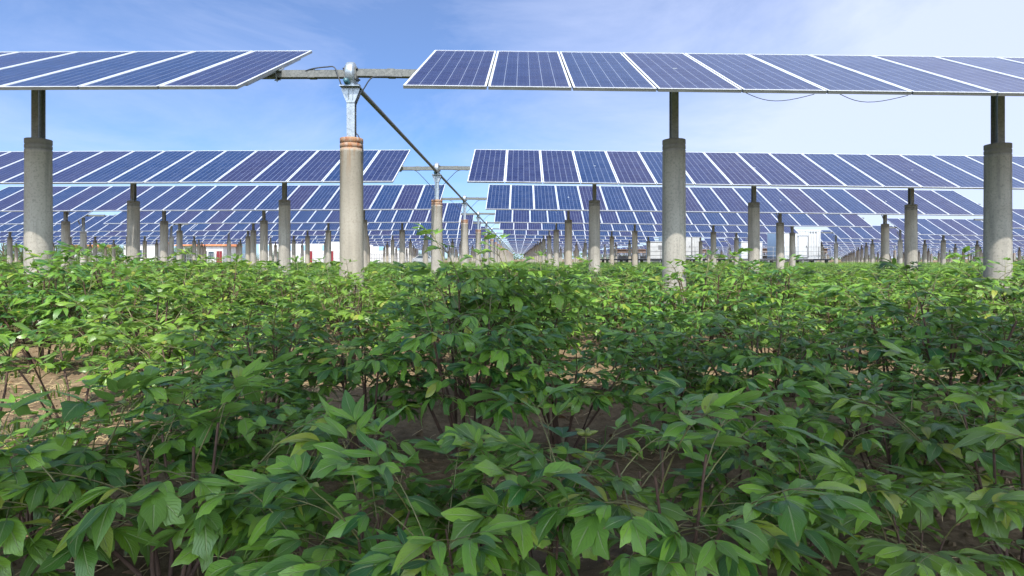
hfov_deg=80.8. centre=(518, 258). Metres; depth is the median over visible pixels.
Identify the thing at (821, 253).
support post
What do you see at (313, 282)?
peony shrub
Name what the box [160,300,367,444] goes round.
peony shrub
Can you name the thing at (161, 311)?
peony shrub
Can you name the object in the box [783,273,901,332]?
peony shrub
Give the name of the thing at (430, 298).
peony shrub
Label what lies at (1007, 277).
peony shrub
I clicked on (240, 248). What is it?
support post
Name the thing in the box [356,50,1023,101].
solar table
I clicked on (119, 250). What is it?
tree
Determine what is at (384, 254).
support post
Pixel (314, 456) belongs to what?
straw
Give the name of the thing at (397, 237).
solar table
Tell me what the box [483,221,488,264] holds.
drive post
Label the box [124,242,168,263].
house
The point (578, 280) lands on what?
peony shrub
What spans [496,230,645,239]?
solar table
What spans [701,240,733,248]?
solar table
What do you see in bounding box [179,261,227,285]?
peony shrub
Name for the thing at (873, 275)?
peony shrub
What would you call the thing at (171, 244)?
support post
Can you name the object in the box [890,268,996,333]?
peony shrub
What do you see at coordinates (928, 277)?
peony shrub
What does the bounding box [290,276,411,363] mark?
peony shrub
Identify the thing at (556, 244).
support post
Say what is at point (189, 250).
tree
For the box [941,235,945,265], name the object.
support post
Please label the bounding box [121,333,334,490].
peony shrub
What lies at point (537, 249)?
support post
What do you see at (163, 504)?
peony shrub
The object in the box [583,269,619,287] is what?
peony shrub
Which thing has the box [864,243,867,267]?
support post
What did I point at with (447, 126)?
sky
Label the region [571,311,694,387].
peony shrub
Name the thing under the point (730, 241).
solar table
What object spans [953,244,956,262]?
support post
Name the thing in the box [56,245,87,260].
tree
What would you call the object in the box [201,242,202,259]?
support post
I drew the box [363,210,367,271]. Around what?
support post
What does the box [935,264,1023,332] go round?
peony shrub
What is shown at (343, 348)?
seed pod
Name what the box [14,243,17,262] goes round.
support post
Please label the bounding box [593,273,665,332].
peony shrub
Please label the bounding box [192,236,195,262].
support post
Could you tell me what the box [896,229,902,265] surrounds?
support post
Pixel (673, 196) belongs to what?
support post
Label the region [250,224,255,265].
support post
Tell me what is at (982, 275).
peony shrub
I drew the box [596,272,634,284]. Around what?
peony shrub
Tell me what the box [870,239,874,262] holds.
support post
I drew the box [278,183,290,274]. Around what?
support post
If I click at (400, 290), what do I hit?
peony shrub
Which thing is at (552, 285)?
peony shrub
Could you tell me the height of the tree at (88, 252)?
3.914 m
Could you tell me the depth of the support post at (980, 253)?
69.92 m
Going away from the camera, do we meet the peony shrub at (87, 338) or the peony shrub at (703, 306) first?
the peony shrub at (87, 338)
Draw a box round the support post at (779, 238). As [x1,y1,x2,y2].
[776,199,783,271]
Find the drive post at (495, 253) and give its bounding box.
[494,232,496,263]
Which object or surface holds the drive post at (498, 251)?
on the ground at (404, 431)
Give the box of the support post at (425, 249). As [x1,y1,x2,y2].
[424,234,427,264]
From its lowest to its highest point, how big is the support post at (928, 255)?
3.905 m
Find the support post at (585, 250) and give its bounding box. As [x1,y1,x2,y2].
[584,238,586,263]
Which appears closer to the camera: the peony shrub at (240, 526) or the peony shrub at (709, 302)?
the peony shrub at (240, 526)
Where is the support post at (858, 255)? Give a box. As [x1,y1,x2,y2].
[857,247,859,261]
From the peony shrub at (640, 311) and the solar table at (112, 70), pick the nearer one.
the peony shrub at (640, 311)
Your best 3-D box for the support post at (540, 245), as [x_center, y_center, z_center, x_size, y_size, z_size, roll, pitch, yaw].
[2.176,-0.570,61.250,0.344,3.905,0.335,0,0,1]
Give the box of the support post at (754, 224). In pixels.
[748,167,759,272]
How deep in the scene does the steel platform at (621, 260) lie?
55.44 m
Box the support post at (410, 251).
[409,236,411,261]
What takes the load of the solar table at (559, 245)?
on the support post
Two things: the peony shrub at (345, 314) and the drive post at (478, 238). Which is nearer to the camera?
the peony shrub at (345, 314)
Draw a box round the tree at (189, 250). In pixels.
[183,245,196,263]
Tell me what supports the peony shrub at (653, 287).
on the ground at (404, 431)
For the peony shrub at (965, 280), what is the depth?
10.91 m
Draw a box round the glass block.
[242,244,244,259]
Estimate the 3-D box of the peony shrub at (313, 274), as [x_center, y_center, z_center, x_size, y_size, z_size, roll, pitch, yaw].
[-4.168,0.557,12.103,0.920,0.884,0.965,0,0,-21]
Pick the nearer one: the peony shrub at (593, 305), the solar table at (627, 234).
the peony shrub at (593, 305)
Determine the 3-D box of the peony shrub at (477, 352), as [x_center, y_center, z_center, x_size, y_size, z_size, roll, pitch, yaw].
[-0.215,0.495,2.668,0.983,0.960,0.983,0,0,-7]
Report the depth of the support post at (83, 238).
34.76 m
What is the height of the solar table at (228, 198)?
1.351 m
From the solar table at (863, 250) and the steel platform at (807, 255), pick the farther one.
the solar table at (863, 250)
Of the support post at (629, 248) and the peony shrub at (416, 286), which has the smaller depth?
the peony shrub at (416, 286)
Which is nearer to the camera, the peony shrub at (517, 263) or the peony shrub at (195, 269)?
the peony shrub at (517, 263)
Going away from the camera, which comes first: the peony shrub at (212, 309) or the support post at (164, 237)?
the peony shrub at (212, 309)
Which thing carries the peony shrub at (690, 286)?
on the ground at (404, 431)
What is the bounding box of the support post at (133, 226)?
[127,184,139,267]
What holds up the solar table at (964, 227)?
on the support post at (943, 250)
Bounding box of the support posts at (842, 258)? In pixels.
[444,252,974,261]
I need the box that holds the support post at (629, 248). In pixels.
[628,240,630,262]
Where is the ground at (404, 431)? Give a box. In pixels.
[0,259,1023,575]
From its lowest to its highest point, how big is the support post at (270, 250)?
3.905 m
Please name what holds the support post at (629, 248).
on the ground at (404, 431)
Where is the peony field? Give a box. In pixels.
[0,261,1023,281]
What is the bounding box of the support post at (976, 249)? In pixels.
[975,241,978,262]
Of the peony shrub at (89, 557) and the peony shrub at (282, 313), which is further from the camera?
the peony shrub at (282, 313)
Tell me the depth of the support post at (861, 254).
69.93 m
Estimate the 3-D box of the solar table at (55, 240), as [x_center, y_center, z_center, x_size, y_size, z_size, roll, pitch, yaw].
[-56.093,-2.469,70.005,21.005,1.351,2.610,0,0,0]
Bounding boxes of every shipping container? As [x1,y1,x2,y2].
[659,237,699,258]
[767,230,820,258]
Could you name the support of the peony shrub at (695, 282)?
on the ground at (404, 431)
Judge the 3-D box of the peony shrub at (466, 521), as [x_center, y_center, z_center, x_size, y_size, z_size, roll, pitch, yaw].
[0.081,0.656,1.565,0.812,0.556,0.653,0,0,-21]
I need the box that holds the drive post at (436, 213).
[405,163,467,271]
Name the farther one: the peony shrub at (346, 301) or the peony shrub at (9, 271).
the peony shrub at (9, 271)
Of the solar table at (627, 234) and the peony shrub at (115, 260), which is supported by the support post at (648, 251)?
the solar table at (627, 234)
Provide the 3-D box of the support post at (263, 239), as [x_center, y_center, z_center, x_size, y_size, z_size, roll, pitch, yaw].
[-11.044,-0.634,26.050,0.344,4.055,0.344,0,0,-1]
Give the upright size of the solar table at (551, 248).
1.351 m
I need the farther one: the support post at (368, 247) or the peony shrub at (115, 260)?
the support post at (368, 247)
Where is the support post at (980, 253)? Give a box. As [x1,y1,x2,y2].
[979,247,981,261]
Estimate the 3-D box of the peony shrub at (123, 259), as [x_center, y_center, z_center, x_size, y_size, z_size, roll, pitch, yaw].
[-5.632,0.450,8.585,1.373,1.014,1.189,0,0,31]
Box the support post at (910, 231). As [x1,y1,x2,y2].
[904,188,917,271]
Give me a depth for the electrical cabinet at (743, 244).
56.38 m
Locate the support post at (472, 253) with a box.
[471,245,473,261]
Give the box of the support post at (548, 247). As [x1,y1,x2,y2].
[547,231,550,263]
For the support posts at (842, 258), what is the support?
on the ground at (404, 431)
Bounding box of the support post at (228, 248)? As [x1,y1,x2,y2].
[226,233,230,261]
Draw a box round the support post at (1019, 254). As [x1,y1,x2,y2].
[1018,247,1020,262]
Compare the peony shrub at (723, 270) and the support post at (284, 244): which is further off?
the support post at (284, 244)
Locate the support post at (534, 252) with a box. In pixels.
[534,243,535,261]
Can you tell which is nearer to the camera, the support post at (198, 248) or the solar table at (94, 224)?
the solar table at (94, 224)
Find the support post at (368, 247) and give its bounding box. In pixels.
[367,231,368,264]
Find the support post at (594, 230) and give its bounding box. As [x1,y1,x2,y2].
[589,165,599,277]
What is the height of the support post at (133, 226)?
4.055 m
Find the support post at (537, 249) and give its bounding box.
[536,241,538,262]
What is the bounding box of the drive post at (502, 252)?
[502,240,503,261]
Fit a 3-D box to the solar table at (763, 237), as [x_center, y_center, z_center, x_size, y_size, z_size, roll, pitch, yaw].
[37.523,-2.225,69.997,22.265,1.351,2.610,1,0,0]
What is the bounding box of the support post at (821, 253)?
[820,242,822,262]
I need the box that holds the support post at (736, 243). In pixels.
[734,233,738,263]
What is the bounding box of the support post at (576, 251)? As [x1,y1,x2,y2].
[575,242,577,261]
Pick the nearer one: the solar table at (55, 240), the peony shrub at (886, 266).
the peony shrub at (886, 266)
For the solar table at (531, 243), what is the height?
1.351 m
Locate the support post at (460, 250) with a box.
[459,241,460,259]
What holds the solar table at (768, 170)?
on the support post at (594, 230)
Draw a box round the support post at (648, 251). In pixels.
[647,237,649,263]
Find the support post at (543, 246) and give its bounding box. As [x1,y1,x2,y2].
[542,236,545,263]
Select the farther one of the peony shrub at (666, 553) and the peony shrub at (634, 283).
the peony shrub at (634, 283)
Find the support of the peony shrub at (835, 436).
on the ground at (404, 431)
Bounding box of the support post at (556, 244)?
[553,212,558,266]
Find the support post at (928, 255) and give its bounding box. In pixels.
[927,248,929,262]
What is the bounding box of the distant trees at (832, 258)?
[0,252,1023,259]
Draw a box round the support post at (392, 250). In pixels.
[391,235,393,263]
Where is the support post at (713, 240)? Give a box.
[710,225,715,264]
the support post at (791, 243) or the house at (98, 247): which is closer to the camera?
the support post at (791, 243)
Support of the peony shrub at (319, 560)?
on the ground at (404, 431)
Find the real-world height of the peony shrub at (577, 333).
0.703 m
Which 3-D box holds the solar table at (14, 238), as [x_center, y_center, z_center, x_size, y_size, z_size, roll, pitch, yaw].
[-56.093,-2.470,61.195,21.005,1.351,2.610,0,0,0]
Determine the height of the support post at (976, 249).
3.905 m
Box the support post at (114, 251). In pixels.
[112,240,115,260]
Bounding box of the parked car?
[412,255,430,263]
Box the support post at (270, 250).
[269,237,271,260]
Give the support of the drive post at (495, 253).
on the ground at (404, 431)
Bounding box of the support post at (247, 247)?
[245,231,249,262]
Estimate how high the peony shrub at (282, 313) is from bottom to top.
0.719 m
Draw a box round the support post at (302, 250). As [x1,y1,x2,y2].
[301,240,303,262]
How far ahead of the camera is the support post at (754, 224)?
17.12 m
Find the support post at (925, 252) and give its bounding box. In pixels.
[923,240,926,262]
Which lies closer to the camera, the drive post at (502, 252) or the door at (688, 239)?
the door at (688, 239)
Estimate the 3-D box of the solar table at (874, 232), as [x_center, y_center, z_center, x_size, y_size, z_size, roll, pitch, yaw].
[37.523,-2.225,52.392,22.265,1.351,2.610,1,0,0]
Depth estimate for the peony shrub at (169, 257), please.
8.55 m
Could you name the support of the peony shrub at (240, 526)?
on the ground at (404, 431)
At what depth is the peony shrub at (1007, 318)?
3.85 m
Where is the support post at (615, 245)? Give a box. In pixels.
[614,242,616,261]
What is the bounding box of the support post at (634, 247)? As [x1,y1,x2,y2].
[632,224,637,268]
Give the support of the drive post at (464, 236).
on the ground at (404, 431)
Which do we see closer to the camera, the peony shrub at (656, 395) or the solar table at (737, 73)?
the peony shrub at (656, 395)
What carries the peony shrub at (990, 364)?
on the ground at (404, 431)
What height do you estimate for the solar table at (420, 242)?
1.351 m
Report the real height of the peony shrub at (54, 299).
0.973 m
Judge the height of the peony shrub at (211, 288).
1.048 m
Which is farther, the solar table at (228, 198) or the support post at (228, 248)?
the support post at (228, 248)
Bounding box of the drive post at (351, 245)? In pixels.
[305,62,401,324]
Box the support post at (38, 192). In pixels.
[23,90,52,327]
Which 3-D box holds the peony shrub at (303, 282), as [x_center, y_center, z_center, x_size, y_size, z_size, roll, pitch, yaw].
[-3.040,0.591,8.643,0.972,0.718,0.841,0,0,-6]
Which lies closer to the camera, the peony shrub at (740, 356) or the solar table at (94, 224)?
the peony shrub at (740, 356)
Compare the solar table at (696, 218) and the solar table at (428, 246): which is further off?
the solar table at (428, 246)
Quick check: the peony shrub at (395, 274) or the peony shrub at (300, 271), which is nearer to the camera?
the peony shrub at (300, 271)
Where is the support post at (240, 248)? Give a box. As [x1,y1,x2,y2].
[239,239,241,260]
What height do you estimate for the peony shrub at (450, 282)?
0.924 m
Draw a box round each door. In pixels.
[686,237,690,256]
[798,236,807,256]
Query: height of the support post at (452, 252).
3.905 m
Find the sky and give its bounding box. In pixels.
[0,0,1023,258]
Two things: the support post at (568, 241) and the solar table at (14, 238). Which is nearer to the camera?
the support post at (568, 241)
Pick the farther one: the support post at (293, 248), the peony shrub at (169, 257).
the support post at (293, 248)
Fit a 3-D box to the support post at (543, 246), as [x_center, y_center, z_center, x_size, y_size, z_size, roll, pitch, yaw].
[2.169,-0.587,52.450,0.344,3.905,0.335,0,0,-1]
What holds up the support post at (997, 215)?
on the ground at (404, 431)
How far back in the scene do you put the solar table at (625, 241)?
69.01 m
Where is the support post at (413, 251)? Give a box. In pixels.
[412,245,414,258]
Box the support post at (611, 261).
[609,231,613,265]
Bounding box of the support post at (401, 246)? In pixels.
[399,223,404,268]
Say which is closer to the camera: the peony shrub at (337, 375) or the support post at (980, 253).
the peony shrub at (337, 375)
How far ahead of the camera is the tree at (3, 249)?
84.04 m
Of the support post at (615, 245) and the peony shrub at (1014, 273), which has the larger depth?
the support post at (615, 245)
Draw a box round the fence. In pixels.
[184,251,430,262]
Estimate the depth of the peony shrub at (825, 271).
13.25 m
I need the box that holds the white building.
[259,242,418,262]
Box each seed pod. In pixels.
[339,346,355,378]
[575,427,597,474]
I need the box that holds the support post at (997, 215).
[983,96,1012,315]
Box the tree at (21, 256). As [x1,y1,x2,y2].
[4,245,22,261]
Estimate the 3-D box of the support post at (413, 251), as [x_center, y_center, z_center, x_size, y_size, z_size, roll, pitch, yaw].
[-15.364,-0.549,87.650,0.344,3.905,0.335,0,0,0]
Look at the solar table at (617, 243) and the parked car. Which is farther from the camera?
the parked car
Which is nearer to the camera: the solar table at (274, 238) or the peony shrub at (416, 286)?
the peony shrub at (416, 286)
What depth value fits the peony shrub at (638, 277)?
9.85 m
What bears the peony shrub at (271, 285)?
on the ground at (404, 431)
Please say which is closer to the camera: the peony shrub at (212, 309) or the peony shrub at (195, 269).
the peony shrub at (212, 309)
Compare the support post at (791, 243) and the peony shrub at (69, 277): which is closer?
the peony shrub at (69, 277)
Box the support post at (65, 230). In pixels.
[61,212,69,266]
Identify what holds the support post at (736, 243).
on the ground at (404, 431)
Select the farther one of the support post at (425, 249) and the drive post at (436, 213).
the support post at (425, 249)
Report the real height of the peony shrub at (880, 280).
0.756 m
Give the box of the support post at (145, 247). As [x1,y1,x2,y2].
[143,236,146,259]
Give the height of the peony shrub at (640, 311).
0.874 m
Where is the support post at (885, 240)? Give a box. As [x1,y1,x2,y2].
[881,201,889,271]
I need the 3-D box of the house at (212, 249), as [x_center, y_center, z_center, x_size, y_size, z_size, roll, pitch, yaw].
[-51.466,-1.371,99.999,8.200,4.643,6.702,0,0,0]
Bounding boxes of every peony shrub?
[0,244,110,342]
[0,250,126,365]
[0,255,22,286]
[0,257,188,363]
[0,261,67,328]
[0,282,36,338]
[0,301,145,433]
[0,303,63,410]
[0,351,373,575]
[0,362,287,575]
[0,393,141,528]
[0,405,173,575]
[2,280,70,329]
[34,261,115,319]
[36,267,245,391]
[39,241,183,334]
[52,271,137,319]
[74,321,280,432]
[77,259,184,332]
[88,255,171,314]
[112,284,217,330]
[114,398,428,572]
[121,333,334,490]
[125,252,203,318]
[146,249,255,326]
[152,253,271,344]
[155,288,257,353]
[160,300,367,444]
[173,259,270,328]
[173,315,284,396]
[176,254,253,295]
[177,390,557,575]
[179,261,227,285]
[222,260,292,322]
[225,267,277,315]
[230,255,325,327]
[232,287,335,359]
[239,274,334,343]
[268,310,450,459]
[276,275,338,322]
[287,258,380,328]
[289,266,338,301]
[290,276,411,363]
[292,255,398,340]
[293,266,333,285]
[325,423,604,575]
[354,269,407,323]
[360,262,579,463]
[364,262,409,288]
[374,278,395,295]
[376,223,554,408]
[376,266,457,344]
[379,264,414,281]
[383,285,429,324]
[386,390,695,575]
[400,277,481,363]
[400,280,422,320]
[416,265,492,299]
[423,276,494,334]
[431,384,881,575]
[435,261,495,302]
[439,261,551,334]
[453,229,606,383]
[484,312,665,454]
[503,274,579,344]
[518,292,601,362]
[525,274,581,306]
[530,278,578,309]
[533,267,575,290]
[563,270,603,283]
[567,257,662,337]
[567,274,624,320]
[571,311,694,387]
[574,283,618,331]
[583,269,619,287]
[586,268,691,363]
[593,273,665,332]
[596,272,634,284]
[598,317,774,423]
[602,275,687,343]
[607,266,661,293]
[609,267,641,281]
[611,274,654,305]
[614,264,651,281]
[622,354,882,521]
[642,248,783,364]
[642,301,764,389]
[652,273,707,314]
[655,299,860,446]
[664,396,939,572]
[671,281,741,332]
[685,258,768,300]
[689,265,728,286]
[691,278,756,345]
[705,276,767,326]
[716,254,831,339]
[719,295,825,357]
[725,307,850,396]
[736,266,820,324]
[740,262,809,319]
[767,446,1023,575]
[768,354,1023,528]
[769,268,815,285]
[772,316,971,437]
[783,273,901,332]
[785,285,886,358]
[792,268,873,323]
[794,262,880,330]
[810,277,1002,392]
[812,265,852,279]
[813,269,860,287]
[814,340,1023,563]
[823,265,862,287]
[823,266,927,343]
[833,267,877,284]
[839,267,976,334]
[840,257,1023,442]
[845,276,895,304]
[849,268,942,330]
[852,267,890,286]
[869,274,901,293]
[872,261,954,292]
[874,371,1023,490]
[878,269,988,323]
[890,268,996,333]
[901,318,1023,425]
[915,267,948,287]
[917,246,1023,321]
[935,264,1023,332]
[937,270,981,288]
[940,273,1023,349]
[944,266,971,285]
[948,305,1023,394]
[970,262,1023,289]
[1002,263,1023,300]
[1005,266,1023,320]
[1005,273,1023,312]
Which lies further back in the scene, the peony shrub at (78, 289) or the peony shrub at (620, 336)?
the peony shrub at (78, 289)
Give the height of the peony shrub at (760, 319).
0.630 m
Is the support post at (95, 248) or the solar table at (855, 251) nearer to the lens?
the support post at (95, 248)
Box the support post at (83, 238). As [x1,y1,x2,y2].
[78,217,86,264]
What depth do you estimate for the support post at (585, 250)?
61.12 m
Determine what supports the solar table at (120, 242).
on the support post
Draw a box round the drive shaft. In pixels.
[358,84,507,246]
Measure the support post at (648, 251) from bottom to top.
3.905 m
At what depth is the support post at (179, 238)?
34.74 m
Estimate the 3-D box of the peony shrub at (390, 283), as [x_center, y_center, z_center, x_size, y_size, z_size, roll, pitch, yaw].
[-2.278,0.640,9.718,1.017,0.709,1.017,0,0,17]
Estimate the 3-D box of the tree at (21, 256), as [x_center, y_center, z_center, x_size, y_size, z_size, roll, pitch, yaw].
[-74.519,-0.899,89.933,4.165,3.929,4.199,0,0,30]
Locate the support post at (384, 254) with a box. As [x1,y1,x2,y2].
[383,245,384,263]
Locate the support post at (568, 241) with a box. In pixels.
[565,197,571,271]
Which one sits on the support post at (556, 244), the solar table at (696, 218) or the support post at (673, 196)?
the solar table at (696, 218)
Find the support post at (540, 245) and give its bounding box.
[539,239,541,262]
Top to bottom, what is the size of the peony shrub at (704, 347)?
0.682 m
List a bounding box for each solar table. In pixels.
[0,50,343,89]
[0,150,432,183]
[0,185,461,211]
[0,211,104,224]
[0,215,188,231]
[0,224,230,236]
[0,237,56,239]
[0,237,112,242]
[5,240,158,244]
[72,231,270,239]
[103,203,475,223]
[140,236,302,242]
[174,239,324,243]
[190,215,484,230]
[249,221,490,235]
[291,226,494,238]
[316,230,490,241]
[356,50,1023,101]
[369,234,490,243]
[370,238,494,244]
[372,238,501,246]
[385,243,499,247]
[439,149,1023,189]
[466,184,982,215]
[480,208,872,226]
[488,215,798,233]
[493,227,747,237]
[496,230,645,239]
[499,236,658,242]
[502,238,658,244]
[503,240,627,245]
[505,242,642,246]
[511,245,631,247]
[512,246,601,248]
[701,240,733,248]
[703,238,855,248]
[720,238,893,247]
[745,233,940,245]
[821,225,1023,240]
[821,230,982,243]
[827,249,930,251]
[831,251,897,252]
[838,247,968,251]
[868,246,1014,250]
[887,218,1023,235]
[918,244,1023,248]
[946,250,1023,252]
[956,241,1023,246]
[974,209,1023,228]
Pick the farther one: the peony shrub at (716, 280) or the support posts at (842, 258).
the support posts at (842, 258)
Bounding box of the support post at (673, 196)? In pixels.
[662,68,685,322]
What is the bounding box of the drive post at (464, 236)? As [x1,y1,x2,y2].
[450,195,478,266]
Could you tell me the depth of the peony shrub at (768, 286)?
6.33 m
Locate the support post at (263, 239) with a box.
[260,211,267,270]
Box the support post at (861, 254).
[860,245,862,261]
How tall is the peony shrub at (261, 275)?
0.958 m
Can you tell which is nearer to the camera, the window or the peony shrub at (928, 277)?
the peony shrub at (928, 277)
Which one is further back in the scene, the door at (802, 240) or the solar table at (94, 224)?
the door at (802, 240)
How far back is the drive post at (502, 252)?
87.54 m
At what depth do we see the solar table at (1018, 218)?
34.76 m
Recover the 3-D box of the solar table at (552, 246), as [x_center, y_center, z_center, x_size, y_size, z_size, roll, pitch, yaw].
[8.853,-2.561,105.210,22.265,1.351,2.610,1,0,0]
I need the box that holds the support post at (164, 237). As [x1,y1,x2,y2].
[160,211,168,265]
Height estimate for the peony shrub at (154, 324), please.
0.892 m
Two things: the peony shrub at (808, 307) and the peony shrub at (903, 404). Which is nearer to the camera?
the peony shrub at (903, 404)
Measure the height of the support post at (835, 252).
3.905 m
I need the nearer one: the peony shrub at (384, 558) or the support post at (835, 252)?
the peony shrub at (384, 558)
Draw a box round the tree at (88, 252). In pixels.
[74,245,97,261]
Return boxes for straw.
[0,330,1022,575]
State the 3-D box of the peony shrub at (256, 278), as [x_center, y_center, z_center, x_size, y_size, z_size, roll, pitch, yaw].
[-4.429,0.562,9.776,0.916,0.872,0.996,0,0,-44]
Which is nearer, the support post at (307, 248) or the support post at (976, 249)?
the support post at (307, 248)
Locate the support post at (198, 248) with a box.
[197,240,200,261]
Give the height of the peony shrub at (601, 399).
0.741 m
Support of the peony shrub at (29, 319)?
on the ground at (404, 431)
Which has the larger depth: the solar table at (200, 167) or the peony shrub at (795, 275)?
the solar table at (200, 167)
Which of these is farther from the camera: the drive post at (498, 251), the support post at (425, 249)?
the drive post at (498, 251)
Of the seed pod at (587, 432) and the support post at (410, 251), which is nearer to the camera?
the seed pod at (587, 432)
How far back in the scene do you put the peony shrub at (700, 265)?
8.36 m
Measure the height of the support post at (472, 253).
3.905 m
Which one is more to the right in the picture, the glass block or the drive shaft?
the drive shaft
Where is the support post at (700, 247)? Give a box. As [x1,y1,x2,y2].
[699,238,702,269]
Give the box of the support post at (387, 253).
[386,242,388,263]
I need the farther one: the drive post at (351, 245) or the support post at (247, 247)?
the support post at (247, 247)
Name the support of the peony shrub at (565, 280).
on the ground at (404, 431)
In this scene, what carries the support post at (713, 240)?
on the ground at (404, 431)
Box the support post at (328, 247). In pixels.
[325,223,330,273]
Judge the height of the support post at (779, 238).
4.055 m
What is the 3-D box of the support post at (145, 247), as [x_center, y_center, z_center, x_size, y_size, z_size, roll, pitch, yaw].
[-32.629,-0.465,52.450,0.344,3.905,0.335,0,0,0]
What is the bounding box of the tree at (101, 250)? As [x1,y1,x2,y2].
[97,246,110,262]
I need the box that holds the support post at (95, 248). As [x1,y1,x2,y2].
[93,237,96,261]
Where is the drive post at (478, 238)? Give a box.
[469,211,488,268]
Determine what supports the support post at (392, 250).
on the ground at (404, 431)
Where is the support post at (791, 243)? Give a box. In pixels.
[789,226,794,266]
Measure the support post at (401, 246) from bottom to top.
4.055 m
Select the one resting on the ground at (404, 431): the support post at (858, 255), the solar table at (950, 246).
the support post at (858, 255)
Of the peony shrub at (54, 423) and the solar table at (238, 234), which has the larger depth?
the solar table at (238, 234)
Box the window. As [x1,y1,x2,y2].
[208,251,214,257]
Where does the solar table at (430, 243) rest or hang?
on the support post at (384, 254)
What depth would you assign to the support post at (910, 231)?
17.14 m
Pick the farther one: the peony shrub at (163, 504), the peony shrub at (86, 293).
the peony shrub at (86, 293)
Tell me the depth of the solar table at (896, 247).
86.51 m
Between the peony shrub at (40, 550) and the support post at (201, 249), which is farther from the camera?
the support post at (201, 249)
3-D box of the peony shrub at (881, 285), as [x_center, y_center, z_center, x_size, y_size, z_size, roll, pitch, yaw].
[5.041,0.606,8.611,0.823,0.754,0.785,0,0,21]
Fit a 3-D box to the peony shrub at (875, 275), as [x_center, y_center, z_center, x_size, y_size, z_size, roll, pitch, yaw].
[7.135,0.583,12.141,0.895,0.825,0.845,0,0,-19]
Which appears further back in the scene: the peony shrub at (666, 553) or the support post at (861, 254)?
the support post at (861, 254)
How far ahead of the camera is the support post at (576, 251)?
69.94 m
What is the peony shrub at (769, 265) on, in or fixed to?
on the ground at (404, 431)
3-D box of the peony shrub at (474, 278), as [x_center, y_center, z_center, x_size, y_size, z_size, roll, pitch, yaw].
[-0.263,0.375,3.705,1.090,1.214,1.090,0,0,-27]
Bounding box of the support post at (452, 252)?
[451,239,453,261]
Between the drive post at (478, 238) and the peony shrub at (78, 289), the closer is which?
the peony shrub at (78, 289)
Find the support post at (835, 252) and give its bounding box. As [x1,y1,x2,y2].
[833,235,837,263]
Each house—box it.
[74,245,111,261]
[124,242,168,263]
[174,244,242,263]
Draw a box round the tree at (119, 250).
[107,245,125,262]
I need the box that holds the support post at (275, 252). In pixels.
[274,242,276,261]
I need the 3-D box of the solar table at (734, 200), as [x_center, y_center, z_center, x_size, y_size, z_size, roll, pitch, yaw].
[8.853,-2.561,26.012,22.265,1.351,2.610,1,0,0]
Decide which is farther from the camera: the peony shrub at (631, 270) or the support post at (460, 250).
the support post at (460, 250)
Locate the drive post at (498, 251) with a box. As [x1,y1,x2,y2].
[497,235,499,262]
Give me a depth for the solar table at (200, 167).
17.09 m
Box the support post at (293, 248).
[292,236,295,263]
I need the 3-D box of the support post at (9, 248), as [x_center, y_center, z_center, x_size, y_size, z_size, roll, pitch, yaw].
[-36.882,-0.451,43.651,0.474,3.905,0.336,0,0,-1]
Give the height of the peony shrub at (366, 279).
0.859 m
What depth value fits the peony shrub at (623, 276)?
11.96 m
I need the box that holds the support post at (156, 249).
[155,240,157,260]
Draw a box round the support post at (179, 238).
[176,224,182,265]
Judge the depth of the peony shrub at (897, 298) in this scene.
5.18 m
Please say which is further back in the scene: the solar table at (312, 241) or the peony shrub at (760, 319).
the solar table at (312, 241)
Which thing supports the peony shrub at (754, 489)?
on the ground at (404, 431)
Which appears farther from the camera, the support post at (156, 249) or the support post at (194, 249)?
the support post at (156, 249)
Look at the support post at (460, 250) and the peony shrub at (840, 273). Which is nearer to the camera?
the peony shrub at (840, 273)
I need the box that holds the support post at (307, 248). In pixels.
[305,231,309,265]
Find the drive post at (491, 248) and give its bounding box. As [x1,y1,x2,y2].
[490,227,493,265]
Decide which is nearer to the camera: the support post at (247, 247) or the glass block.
the support post at (247, 247)
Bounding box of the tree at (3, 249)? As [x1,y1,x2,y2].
[0,243,20,261]
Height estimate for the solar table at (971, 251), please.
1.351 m
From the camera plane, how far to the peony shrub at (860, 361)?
3.04 m
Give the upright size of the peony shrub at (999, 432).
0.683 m
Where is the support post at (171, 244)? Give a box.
[168,226,173,263]
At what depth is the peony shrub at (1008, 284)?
6.38 m
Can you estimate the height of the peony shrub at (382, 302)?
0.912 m
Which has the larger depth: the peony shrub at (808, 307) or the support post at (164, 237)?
the support post at (164, 237)
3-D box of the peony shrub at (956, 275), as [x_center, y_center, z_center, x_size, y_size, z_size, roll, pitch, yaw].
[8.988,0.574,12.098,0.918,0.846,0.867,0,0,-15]
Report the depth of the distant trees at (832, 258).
358.85 m
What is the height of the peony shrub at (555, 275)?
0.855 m
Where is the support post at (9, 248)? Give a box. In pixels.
[7,232,12,264]
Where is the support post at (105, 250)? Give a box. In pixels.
[104,246,106,260]
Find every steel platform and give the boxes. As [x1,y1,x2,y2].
[600,247,707,263]
[716,247,830,267]
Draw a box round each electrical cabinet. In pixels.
[646,241,661,258]
[739,241,762,258]
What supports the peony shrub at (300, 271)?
on the ground at (404, 431)

